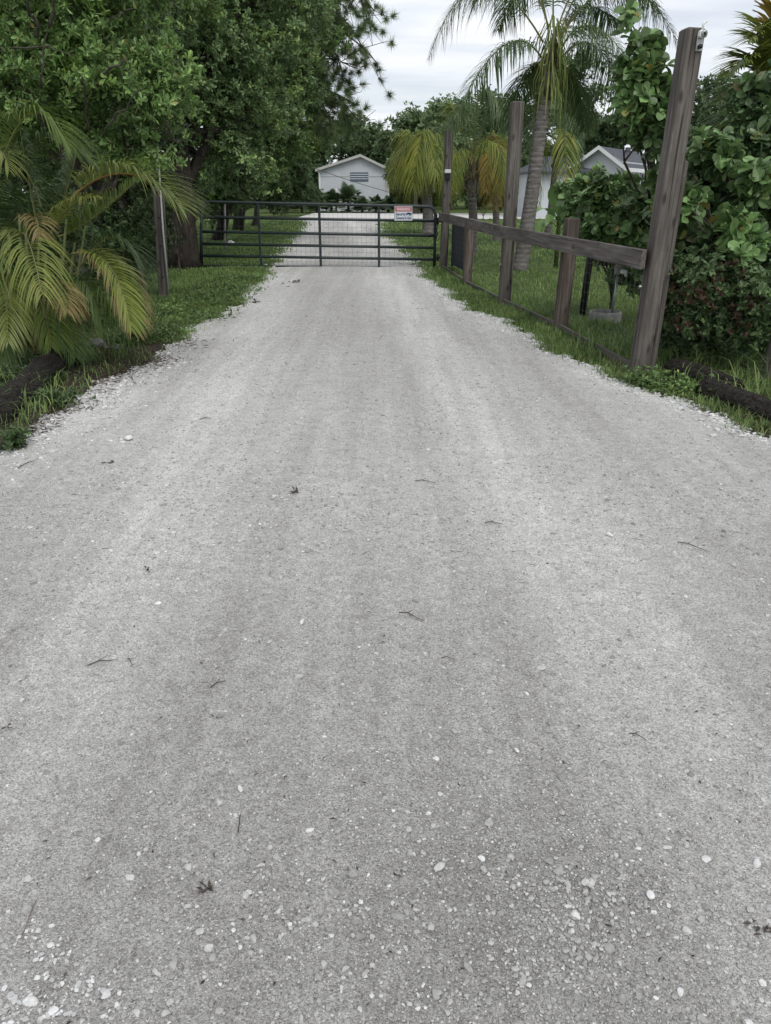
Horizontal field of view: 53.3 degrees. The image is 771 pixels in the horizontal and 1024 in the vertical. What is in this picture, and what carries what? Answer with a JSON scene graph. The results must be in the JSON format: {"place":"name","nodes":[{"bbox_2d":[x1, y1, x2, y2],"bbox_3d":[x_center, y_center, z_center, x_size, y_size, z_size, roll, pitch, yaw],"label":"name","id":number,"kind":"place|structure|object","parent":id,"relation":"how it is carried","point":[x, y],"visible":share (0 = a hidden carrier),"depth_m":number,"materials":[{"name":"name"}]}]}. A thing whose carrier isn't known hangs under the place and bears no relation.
{"place":"outdoors","nodes":[
{"label":"outdoors","id":0,"kind":"place"},
{"bbox_2d":[315,154,388,210],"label":"white building","id":1,"kind":"structure","parent":0,"point":[361,169],"depth_m":67.80,"materials":[{"name":"white paint"}]},
{"bbox_2d":[0,220,770,1023],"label":"gravel driveway","id":2,"kind":"structure","parent":0,"point":[316,292],"depth_m":2.54,"materials":[{"name":"grey gravel"}]},
{"bbox_2d":[22,996,37,1006],"bbox_3d":[-0.694,0.955,1.500,0.029,0.016,0.016,0,23,0],"label":"pebble","id":3,"kind":"object","parent":2,"relation":"on","point":[29,1001],"visible":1,"depth_m":1.50,"materials":[{"name":"white stone"}]},
{"bbox_2d":[22,898,37,935],"bbox_3d":[-0.775,0.880,1.679,0.008,0.009,0.096,0,23,0],"label":"twig","id":4,"kind":"object","parent":2,"relation":"on","point":[28,918],"visible":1,"depth_m":1.67,"materials":[{"name":"wood"}]},
{"bbox_2d":[47,942,53,947],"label":"pebble","id":5,"kind":"object","parent":2,"relation":"on","point":[49,944],"visible":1,"depth_m":1.61,"materials":[{"name":"white stone"}]},
{"bbox_2d":[88,655,116,664],"bbox_3d":[-0.958,0.502,2.597,0.094,0.010,0.040,-14,26,-30],"label":"twig","id":6,"kind":"object","parent":2,"relation":"on","point":[101,660],"visible":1,"depth_m":2.59,"materials":[{"name":"wood"}]},
{"bbox_2d":[124,435,132,440],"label":"pebble","id":7,"kind":"object","parent":2,"relation":"on","point":[128,437],"visible":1,"depth_m":4.87,"materials":[{"name":"white stone"}]},
{"bbox_2d":[152,967,159,976],"bbox_3d":[-0.464,0.929,1.549,0.026,0.016,0.011,18,28,36],"label":"pebble","id":8,"kind":"object","parent":2,"relation":"on","point":[155,971],"visible":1,"depth_m":1.54,"materials":[{"name":"stone"}]},
{"bbox_2d":[185,904,191,908],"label":"pebble","id":9,"kind":"object","parent":2,"relation":"on","point":[187,906],"visible":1,"depth_m":1.69,"materials":[{"name":"stone"}]},
{"bbox_2d":[196,879,213,892],"bbox_3d":[-0.406,0.848,1.733,0.043,0.023,0.038,0,23,0],"label":"leaf scrap","id":10,"kind":"object","parent":2,"relation":"on","point":[209,887],"visible":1,"depth_m":1.73,"materials":[{"name":"plant"}]},
{"bbox_2d":[289,485,298,493],"bbox_3d":[-0.477,-0.115,4.032,0.047,0.044,0.064,15,27,32],"label":"leaf scrap","id":11,"kind":"object","parent":2,"relation":"on","point":[296,490],"visible":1,"depth_m":4.04,"materials":[{"name":"plant"}]},
{"bbox_2d":[2,299,765,1023],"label":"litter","id":12,"kind":"object","parent":2,"relation":"on","point":[346,749],"visible":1,"depth_m":1.94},
{"bbox_2d":[434,862,444,870],"bbox_3d":[0.125,0.821,1.778,0.017,0.010,0.032,21,30,40],"label":"pebble","id":13,"kind":"object","parent":2,"relation":"on","point":[439,866],"visible":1,"depth_m":1.77,"materials":[{"name":"stone"}]},
{"bbox_2d":[477,855,484,861],"bbox_3d":[0.225,0.813,1.800,0.021,0.014,0.012,17,28,35],"label":"pebble","id":14,"kind":"object","parent":2,"relation":"on","point":[481,858],"visible":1,"depth_m":1.80,"materials":[{"name":"white stone"}]},
{"bbox_2d":[581,878,588,885],"bbox_3d":[0.452,0.838,1.738,0.023,0.012,0.014,-17,28,-35],"label":"pebble","id":15,"kind":"object","parent":2,"relation":"on","point":[584,881],"visible":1,"depth_m":1.73,"materials":[{"name":"stone"}]},
{"bbox_2d":[646,890,654,899],"bbox_3d":[0.590,0.853,1.712,0.020,0.011,0.022,0,23,0],"label":"pebble","id":16,"kind":"object","parent":2,"relation":"on","point":[650,894],"visible":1,"depth_m":1.71,"materials":[{"name":"white stone"}]},
{"bbox_2d":[743,919,770,934],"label":"leaf scrap","id":17,"kind":"object","parent":2,"relation":"on","point":[758,928],"visible":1,"depth_m":1.64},
{"bbox_2d":[0,195,770,387],"bbox_3d":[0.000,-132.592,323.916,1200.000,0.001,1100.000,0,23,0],"label":"ground","id":18,"kind":"structure","parent":0,"point":[460,207],"depth_m":13.69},
{"bbox_2d":[0,165,133,344],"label":"shrub","id":19,"kind":"object","parent":18,"relation":"on","point":[77,236],"visible":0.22,"depth_m":8.44,"materials":[{"name":"green plant"}]},
{"bbox_2d":[0,330,149,452],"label":"weeds","id":20,"kind":"object","parent":18,"relation":"on","point":[12,439],"visible":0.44,"depth_m":5.72,"materials":[{"name":"green plant"}]},
{"bbox_2d":[0,322,185,446],"bbox_3d":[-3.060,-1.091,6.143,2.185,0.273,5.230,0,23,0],"label":"grass","id":21,"kind":"structure","parent":18,"relation":"on","point":[113,354],"depth_m":6.83,"materials":[{"name":"green plant"}]},
{"bbox_2d":[0,343,80,427],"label":"log","id":22,"kind":"object","parent":21,"relation":"on","point":[41,365],"visible":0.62,"depth_m":5.97,"materials":[{"name":"brown wood"}]},
{"bbox_2d":[88,338,107,348],"bbox_3d":[-2.970,-1.724,7.927,0.257,0.142,0.222,0,23,0],"label":"rock","id":23,"kind":"object","parent":21,"relation":"on","point":[100,343],"visible":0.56,"depth_m":7.86,"materials":[{"name":"grey stone"}]},
{"bbox_2d":[0,98,210,369],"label":"areca palm","id":24,"kind":"object","parent":21,"relation":"on","point":[64,325],"visible":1,"depth_m":6.76,"materials":[{"name":"green plant"}]},
{"bbox_2d":[0,0,205,284],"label":"leafy tree","id":25,"kind":"object","parent":18,"relation":"on","point":[134,188],"visible":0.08,"depth_m":11.80,"materials":[{"name":"green plant"}]},
{"bbox_2d":[0,0,206,305],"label":"leafy tree","id":26,"kind":"object","parent":18,"relation":"on","point":[41,46],"visible":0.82,"depth_m":8.75,"materials":[{"name":"green plant"}]},
{"bbox_2d":[107,343,121,350],"bbox_3d":[-2.737,-1.658,7.787,0.148,0.101,0.121,0,23,0],"label":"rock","id":27,"kind":"object","parent":18,"relation":"on","point":[117,345],"visible":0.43,"depth_m":7.76,"materials":[{"name":"grey stone"}]},
{"bbox_2d":[67,192,169,291],"bbox_3d":[-3.926,-4.002,11.564,1.538,1.505,1.750,-10,24,-23],"label":"shrub","id":28,"kind":"object","parent":18,"relation":"on","point":[142,229],"visible":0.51,"depth_m":11.68,"materials":[{"name":"green plant"}]},
{"bbox_2d":[0,0,285,264],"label":"leafy tree","id":29,"kind":"object","parent":18,"relation":"on","point":[18,181],"visible":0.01,"depth_m":18.57,"materials":[{"name":"green plant"}]},
{"bbox_2d":[133,191,183,270],"bbox_3d":[-4.533,-5.860,15.949,1.072,1.689,2.857,-2,23,-5],"label":"shrub","id":30,"kind":"object","parent":18,"relation":"on","point":[169,223],"visible":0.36,"depth_m":15.56,"materials":[{"name":"green plant"}]},
{"bbox_2d":[153,156,169,296],"bbox_3d":[-3.405,-4.215,11.597,0.274,2.080,0.193,0,23,0],"label":"wood post","id":31,"kind":"object","parent":18,"relation":"on","point":[160,237],"visible":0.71,"depth_m":11.58,"materials":[{"name":"grey wood"}]},
{"bbox_2d":[58,259,289,348],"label":"grass","id":32,"kind":"structure","parent":18,"relation":"on","point":[183,283],"depth_m":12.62,"materials":[{"name":"green plant"}]},
{"bbox_2d":[197,184,252,233],"bbox_3d":[-5.519,-10.352,26.314,1.879,1.950,3.977,0,23,0],"label":"shrub","id":33,"kind":"object","parent":18,"relation":"on","point":[215,210],"visible":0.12,"depth_m":25.16,"materials":[{"name":"green plant"}]},
{"bbox_2d":[224,204,225,249],"bbox_3d":[-4.412,-7.808,21.128,0.161,1.219,0.069,0,23,0],"label":"stake","id":34,"kind":"object","parent":18,"relation":"on","point":[224,226],"visible":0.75,"depth_m":21.09,"materials":[{"name":"grey wood"}]},
{"bbox_2d":[108,0,354,268],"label":"spreading tree","id":35,"kind":"object","parent":18,"relation":"on","point":[225,43],"visible":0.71,"depth_m":15.66,"materials":[{"name":"green plant"}]},
{"bbox_2d":[198,121,332,225],"bbox_3d":[-5.721,-16.265,36.557,3.301,5.106,11.263,12,25,26],"label":"leafy tree","id":36,"kind":"object","parent":18,"relation":"on","point":[299,179],"visible":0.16,"depth_m":38.21,"materials":[{"name":"green plant"}]},
{"bbox_2d":[190,0,358,240],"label":"leafy tree","id":37,"kind":"object","parent":18,"relation":"on","point":[293,148],"visible":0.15,"depth_m":22.84,"materials":[{"name":"green plant"}]},
{"bbox_2d":[250,172,326,216],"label":"shrub","id":38,"kind":"object","parent":18,"relation":"on","point":[310,195],"visible":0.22,"depth_m":54.39,"materials":[{"name":"green plant"}]},
{"bbox_2d":[281,201,301,212],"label":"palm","id":39,"kind":"object","parent":18,"relation":"on","point":[296,206],"visible":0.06,"depth_m":63.45,"materials":[{"name":"green plant"}]},
{"bbox_2d":[267,119,328,185],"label":"background tree","id":40,"kind":"object","parent":18,"relation":"on","point":[315,175],"visible":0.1,"depth_m":77.04,"materials":[{"name":"green plant"}]},
{"bbox_2d":[32,218,563,267],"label":"grass","id":41,"kind":"structure","parent":18,"relation":"on","point":[272,225],"depth_m":28.70,"materials":[{"name":"green plant"}]},
{"bbox_2d":[284,201,314,211],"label":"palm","id":42,"kind":"object","parent":18,"relation":"on","point":[301,208],"visible":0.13,"depth_m":65.00,"materials":[{"name":"green plant"}]},
{"bbox_2d":[156,157,465,207],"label":"woods","id":43,"kind":"object","parent":18,"relation":"on","point":[461,196],"visible":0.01,"depth_m":91.39,"materials":[{"name":"green plant"}]},
{"bbox_2d":[232,0,399,230],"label":"pine tree","id":44,"kind":"object","parent":18,"relation":"on","point":[331,102],"visible":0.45,"depth_m":24.29,"materials":[{"name":"green plant"}]},
{"bbox_2d":[265,149,394,193],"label":"overhead wire","id":45,"kind":"object","parent":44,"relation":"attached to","point":[349,180],"visible":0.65,"depth_m":47.74,"materials":[{"name":"black plastic"}]},
{"bbox_2d":[302,191,330,212],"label":"palm","id":46,"kind":"object","parent":18,"relation":"on","point":[310,208],"visible":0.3,"depth_m":62.51,"materials":[{"name":"green plant"}]},
{"bbox_2d":[197,200,440,267],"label":"farm gate","id":47,"kind":"structure","parent":18,"relation":"on","point":[319,219],"depth_m":16.32,"materials":[{"name":"black metal"}]},
{"bbox_2d":[394,206,412,220],"bbox_3d":[0.376,-6.264,16.132,0.385,0.290,0.012,0,23,0],"label":"warning sign","id":48,"kind":"object","parent":47,"relation":"attached to","point":[403,213],"visible":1,"depth_m":16.13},
{"bbox_2d":[320,188,346,212],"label":"palm","id":49,"kind":"object","parent":18,"relation":"on","point":[334,197],"visible":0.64,"depth_m":63.25,"materials":[{"name":"green plant"}]},
{"bbox_2d":[315,111,386,164],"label":"background tree","id":50,"kind":"object","parent":18,"relation":"on","point":[369,131],"visible":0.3,"depth_m":78.18,"materials":[{"name":"green plant"}]},
{"bbox_2d":[337,180,365,211],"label":"palm","id":51,"kind":"object","parent":18,"relation":"on","point":[347,195],"visible":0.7,"depth_m":64.34,"materials":[{"name":"green plant"}]},
{"bbox_2d":[350,196,375,212],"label":"palm","id":52,"kind":"object","parent":18,"relation":"on","point":[362,199],"visible":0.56,"depth_m":62.46,"materials":[{"name":"green plant"}]},
{"bbox_2d":[0,336,737,445],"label":"leaf litter","id":53,"kind":"object","parent":18,"relation":"on","point":[81,379],"visible":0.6,"depth_m":6.33,"materials":[{"name":"brown plant"}]},
{"bbox_2d":[367,194,391,212],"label":"palm","id":54,"kind":"object","parent":18,"relation":"on","point":[376,199],"visible":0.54,"depth_m":63.53,"materials":[{"name":"green plant"}]},
{"bbox_2d":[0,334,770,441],"bbox_3d":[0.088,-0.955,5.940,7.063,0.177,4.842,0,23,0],"label":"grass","id":55,"kind":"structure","parent":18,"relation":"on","point":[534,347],"depth_m":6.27,"materials":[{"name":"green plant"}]},
{"bbox_2d":[380,195,394,212],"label":"palm","id":56,"kind":"object","parent":18,"relation":"on","point":[389,200],"visible":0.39,"depth_m":64.48,"materials":[{"name":"green plant"}]},
{"bbox_2d":[380,161,402,197],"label":"background tree","id":57,"kind":"object","parent":18,"relation":"on","point":[395,191],"visible":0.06,"depth_m":82.71,"materials":[{"name":"green plant"}]},
{"bbox_2d":[368,100,425,183],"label":"background tree","id":58,"kind":"object","parent":18,"relation":"on","point":[412,118],"visible":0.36,"depth_m":74.51,"materials":[{"name":"green plant"}]},
{"bbox_2d":[381,151,421,213],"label":"background tree","id":59,"kind":"object","parent":18,"relation":"on","point":[415,211],"visible":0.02,"depth_m":59.24,"materials":[{"name":"green plant"}]},
{"bbox_2d":[394,190,419,210],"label":"palm","id":60,"kind":"object","parent":18,"relation":"on","point":[399,201],"visible":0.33,"depth_m":62.12,"materials":[{"name":"green plant"}]},
{"bbox_2d":[398,184,441,206],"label":"shrub","id":61,"kind":"object","parent":18,"relation":"on","point":[435,195],"visible":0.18,"depth_m":62.49,"materials":[{"name":"green plant"}]},
{"bbox_2d":[382,126,464,233],"bbox_3d":[1.500,-12.596,29.329,3.350,3.974,3.771,0,23,0],"label":"queen palm","id":62,"kind":"object","parent":18,"relation":"on","point":[415,162],"visible":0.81,"depth_m":28.17,"materials":[{"name":"green plant"}]},
{"bbox_2d":[413,196,436,212],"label":"palm","id":63,"kind":"object","parent":18,"relation":"on","point":[421,210],"visible":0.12,"depth_m":63.09,"materials":[{"name":"green plant"}]},
{"bbox_2d":[415,92,483,209],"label":"background tree","id":64,"kind":"object","parent":18,"relation":"on","point":[433,111],"visible":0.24,"depth_m":69.93,"materials":[{"name":"green plant"}]},
{"bbox_2d":[433,87,508,255],"bbox_3d":[2.103,-8.165,18.651,2.099,3.841,1.751,0,23,0],"label":"queen palm","id":65,"kind":"object","parent":18,"relation":"on","point":[495,154],"visible":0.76,"depth_m":18.36,"materials":[{"name":"green plant"}]},
{"bbox_2d":[432,133,524,192],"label":"background tree","id":66,"kind":"object","parent":18,"relation":"on","point":[459,146],"visible":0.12,"depth_m":55.42,"materials":[{"name":"green plant"}]},
{"bbox_2d":[462,186,504,220],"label":"shrub","id":67,"kind":"object","parent":18,"relation":"on","point":[465,199],"visible":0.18,"depth_m":44.24,"materials":[{"name":"green plant"}]},
{"bbox_2d":[454,155,529,194],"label":"background tree","id":68,"kind":"object","parent":18,"relation":"on","point":[467,182],"visible":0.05,"depth_m":81.04,"materials":[{"name":"green plant"}]},
{"bbox_2d":[467,130,521,241],"bbox_3d":[3.463,-10.480,24.761,1.976,3.374,2.647,0,23,0],"label":"queen palm","id":69,"kind":"object","parent":18,"relation":"on","point":[486,175],"visible":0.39,"depth_m":24.17,"materials":[{"name":"green plant"}]},
{"bbox_2d":[466,84,526,208],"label":"background tree","id":70,"kind":"object","parent":18,"relation":"on","point":[482,120],"visible":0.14,"depth_m":72.19,"materials":[{"name":"green plant"}]},
{"bbox_2d":[534,182,564,268],"bbox_3d":[3.501,-5.833,15.686,1.060,1.731,0.652,0,23,0],"label":"banana plant","id":71,"kind":"object","parent":18,"relation":"on","point":[541,224],"visible":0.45,"depth_m":15.57,"materials":[{"name":"green plant"}]},
{"bbox_2d":[521,142,577,165],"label":"background tree","id":72,"kind":"object","parent":18,"relation":"on","point":[548,153],"visible":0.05,"depth_m":80.23,"materials":[{"name":"green plant"}]},
{"bbox_2d":[427,0,678,272],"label":"queen palm","id":73,"kind":"object","parent":18,"relation":"on","point":[542,75],"visible":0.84,"depth_m":14.58,"materials":[{"name":"green plant"}]},
{"bbox_2d":[522,95,585,233],"bbox_3d":[4.744,-9.638,21.843,2.090,4.071,1.942,0,23,0],"label":"queen palm","id":74,"kind":"object","parent":18,"relation":"on","point":[562,146],"visible":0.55,"depth_m":21.31,"materials":[{"name":"green plant"}]},
{"bbox_2d":[502,49,609,155],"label":"background tree","id":75,"kind":"object","parent":18,"relation":"on","point":[572,61],"visible":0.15,"depth_m":52.32,"materials":[{"name":"green plant"}]},
{"bbox_2d":[438,27,704,372],"bbox_3d":[1.717,-4.370,11.071,0.325,2.763,10.485,-2,23,-5],"label":"wooden fence","id":76,"kind":"object","parent":18,"relation":"on","point":[653,261],"visible":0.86,"depth_m":6.99,"materials":[{"name":"brown wood"}]},
{"bbox_2d":[445,169,450,179],"bbox_3d":[1.253,-6.798,15.490,0.125,0.190,0.110,0,23,0],"label":"solar lamp","id":77,"kind":"object","parent":76,"relation":"attached to","point":[447,173],"visible":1,"depth_m":15.47,"materials":[{"name":"white plastic"}]},
{"bbox_2d":[451,224,464,269],"bbox_3d":[1.492,-5.243,15.216,0.045,1.060,1.845,-2,23,-5],"label":"dark panel","id":78,"kind":"object","parent":76,"relation":"attached to","point":[458,237],"visible":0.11,"depth_m":15.43,"materials":[{"name":"black plastic"}]},
{"bbox_2d":[695,20,707,51],"bbox_3d":[2.366,-3.558,5.737,0.065,0.203,0.080,0,23,0],"label":"post camera","id":79,"kind":"object","parent":76,"relation":"attached to","point":[702,34],"visible":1,"depth_m":5.75,"materials":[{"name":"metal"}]},
{"bbox_2d":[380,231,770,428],"bbox_3d":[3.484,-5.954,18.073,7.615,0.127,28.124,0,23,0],"label":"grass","id":80,"kind":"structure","parent":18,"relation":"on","point":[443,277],"depth_m":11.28,"materials":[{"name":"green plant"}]},
{"bbox_2d":[517,145,649,217],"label":"grey roofed house","id":81,"kind":"structure","parent":18,"relation":"on","point":[610,159],"depth_m":48.87,"materials":[{"name":"white"}]},
{"bbox_2d":[579,237,595,317],"bbox_3d":[2.576,-3.166,9.703,0.152,1.486,0.100,0,23,0],"label":"black stake","id":82,"kind":"object","parent":18,"relation":"on","point":[586,285],"visible":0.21,"depth_m":9.79,"materials":[{"name":"plastic"}]},
{"bbox_2d":[570,107,625,154],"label":"background tree","id":83,"kind":"object","parent":18,"relation":"on","point":[607,137],"visible":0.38,"depth_m":77.71,"materials":[{"name":"green plant"}]},
{"bbox_2d":[553,160,650,308],"bbox_3d":[2.633,-3.270,9.352,1.067,1.845,1.536,0,23,0],"label":"clusia shrub","id":84,"kind":"object","parent":18,"relation":"on","point":[602,206],"visible":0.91,"depth_m":8.95,"materials":[{"name":"green plant"}]},
{"bbox_2d":[588,309,621,322],"bbox_3d":[2.747,-2.452,9.622,0.404,0.125,0.404,0,23,0],"label":"concrete ring","id":85,"kind":"object","parent":18,"relation":"on","point":[601,313],"visible":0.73,"depth_m":9.49,"materials":[{"name":"grey concrete"}]},
{"bbox_2d":[592,259,642,298],"bbox_3d":[3.199,-3.156,10.126,1.090,1.042,4.385,6,23,15],"label":"clusia shrub","id":86,"kind":"object","parent":18,"relation":"on","point":[630,277],"visible":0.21,"depth_m":9.67,"materials":[{"name":"green plant"}]},
{"bbox_2d":[611,264,627,312],"bbox_3d":[2.879,-2.696,9.486,0.171,0.680,0.077,7,23,15],"label":"water spigot","id":87,"kind":"object","parent":18,"relation":"on","point":[617,272],"visible":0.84,"depth_m":9.40,"materials":[{"name":"metal"}]},
{"bbox_2d":[609,112,643,151],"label":"background tree","id":88,"kind":"object","parent":18,"relation":"on","point":[616,125],"visible":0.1,"depth_m":75.99,"materials":[{"name":"green plant"}]},
{"bbox_2d":[605,0,674,229],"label":"clusia shrub","id":89,"kind":"object","parent":18,"relation":"on","point":[639,100],"visible":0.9,"depth_m":7.48,"materials":[{"name":"green plant"}]},
{"bbox_2d":[609,363,726,402],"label":"weeds","id":90,"kind":"object","parent":18,"relation":"on","point":[653,374],"visible":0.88,"depth_m":6.25,"materials":[{"name":"green plant"}]},
{"bbox_2d":[663,358,744,388],"bbox_3d":[2.642,-1.114,6.393,0.224,0.210,0.836,-6,23,-15],"label":"log","id":91,"kind":"object","parent":18,"relation":"on","point":[671,364],"visible":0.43,"depth_m":6.37,"materials":[{"name":"brown wood"}]},
{"bbox_2d":[642,58,770,357],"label":"clusia shrub","id":92,"kind":"object","parent":18,"relation":"on","point":[748,97],"visible":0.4,"depth_m":6.79,"materials":[{"name":"green plant"}]},
{"bbox_2d":[686,68,739,149],"bbox_3d":[14.923,-17.033,35.957,4.961,6.942,5.288,0,23,0],"label":"background tree","id":93,"kind":"object","parent":18,"relation":"on","point":[700,114],"visible":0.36,"depth_m":34.88,"materials":[{"name":"green plant"}]},
{"bbox_2d":[677,125,770,363],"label":"clusia shrub","id":94,"kind":"object","parent":18,"relation":"on","point":[744,237],"visible":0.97,"depth_m":6.45,"materials":[{"name":"green plant"}]},
{"bbox_2d":[699,0,770,132],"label":"areca palm","id":95,"kind":"object","parent":18,"relation":"on","point":[758,57],"visible":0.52,"depth_m":7.74,"materials":[{"name":"green plant"}]},
{"bbox_2d":[760,335,770,379],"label":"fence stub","id":96,"kind":"object","parent":18,"relation":"on","point":[767,354],"visible":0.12,"depth_m":6.56,"materials":[{"name":"brown wood"}]},
{"bbox_2d":[22,0,770,193],"label":"sky","id":97,"kind":"structure","parent":0,"point":[409,75],"materials":[{"name":"white"}]},
{"bbox_2d":[301,213,554,218],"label":"street","id":98,"kind":"structure","parent":0,"point":[388,215],"depth_m":53.87,"materials":[{"name":"grey gravel"}]},
{"bbox_2d":[562,320,770,437],"bbox_3d":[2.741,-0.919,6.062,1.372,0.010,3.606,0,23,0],"label":"grass","id":99,"kind":"structure","parent":0,"point":[767,435],"depth_m":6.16,"materials":[{"name":"green plant"}]},
{"bbox_2d":[658,243,770,366],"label":"flowering bush","id":100,"kind":"object","parent":99,"relation":"on","point":[728,314],"visible":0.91,"depth_m":6.47,"materials":[{"name":"green plant"}]},
{"bbox_2d":[695,378,770,423],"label":"log","id":101,"kind":"object","parent":99,"relation":"on","point":[759,405],"visible":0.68,"depth_m":5.58,"materials":[{"name":"brown wood"}]}
]}

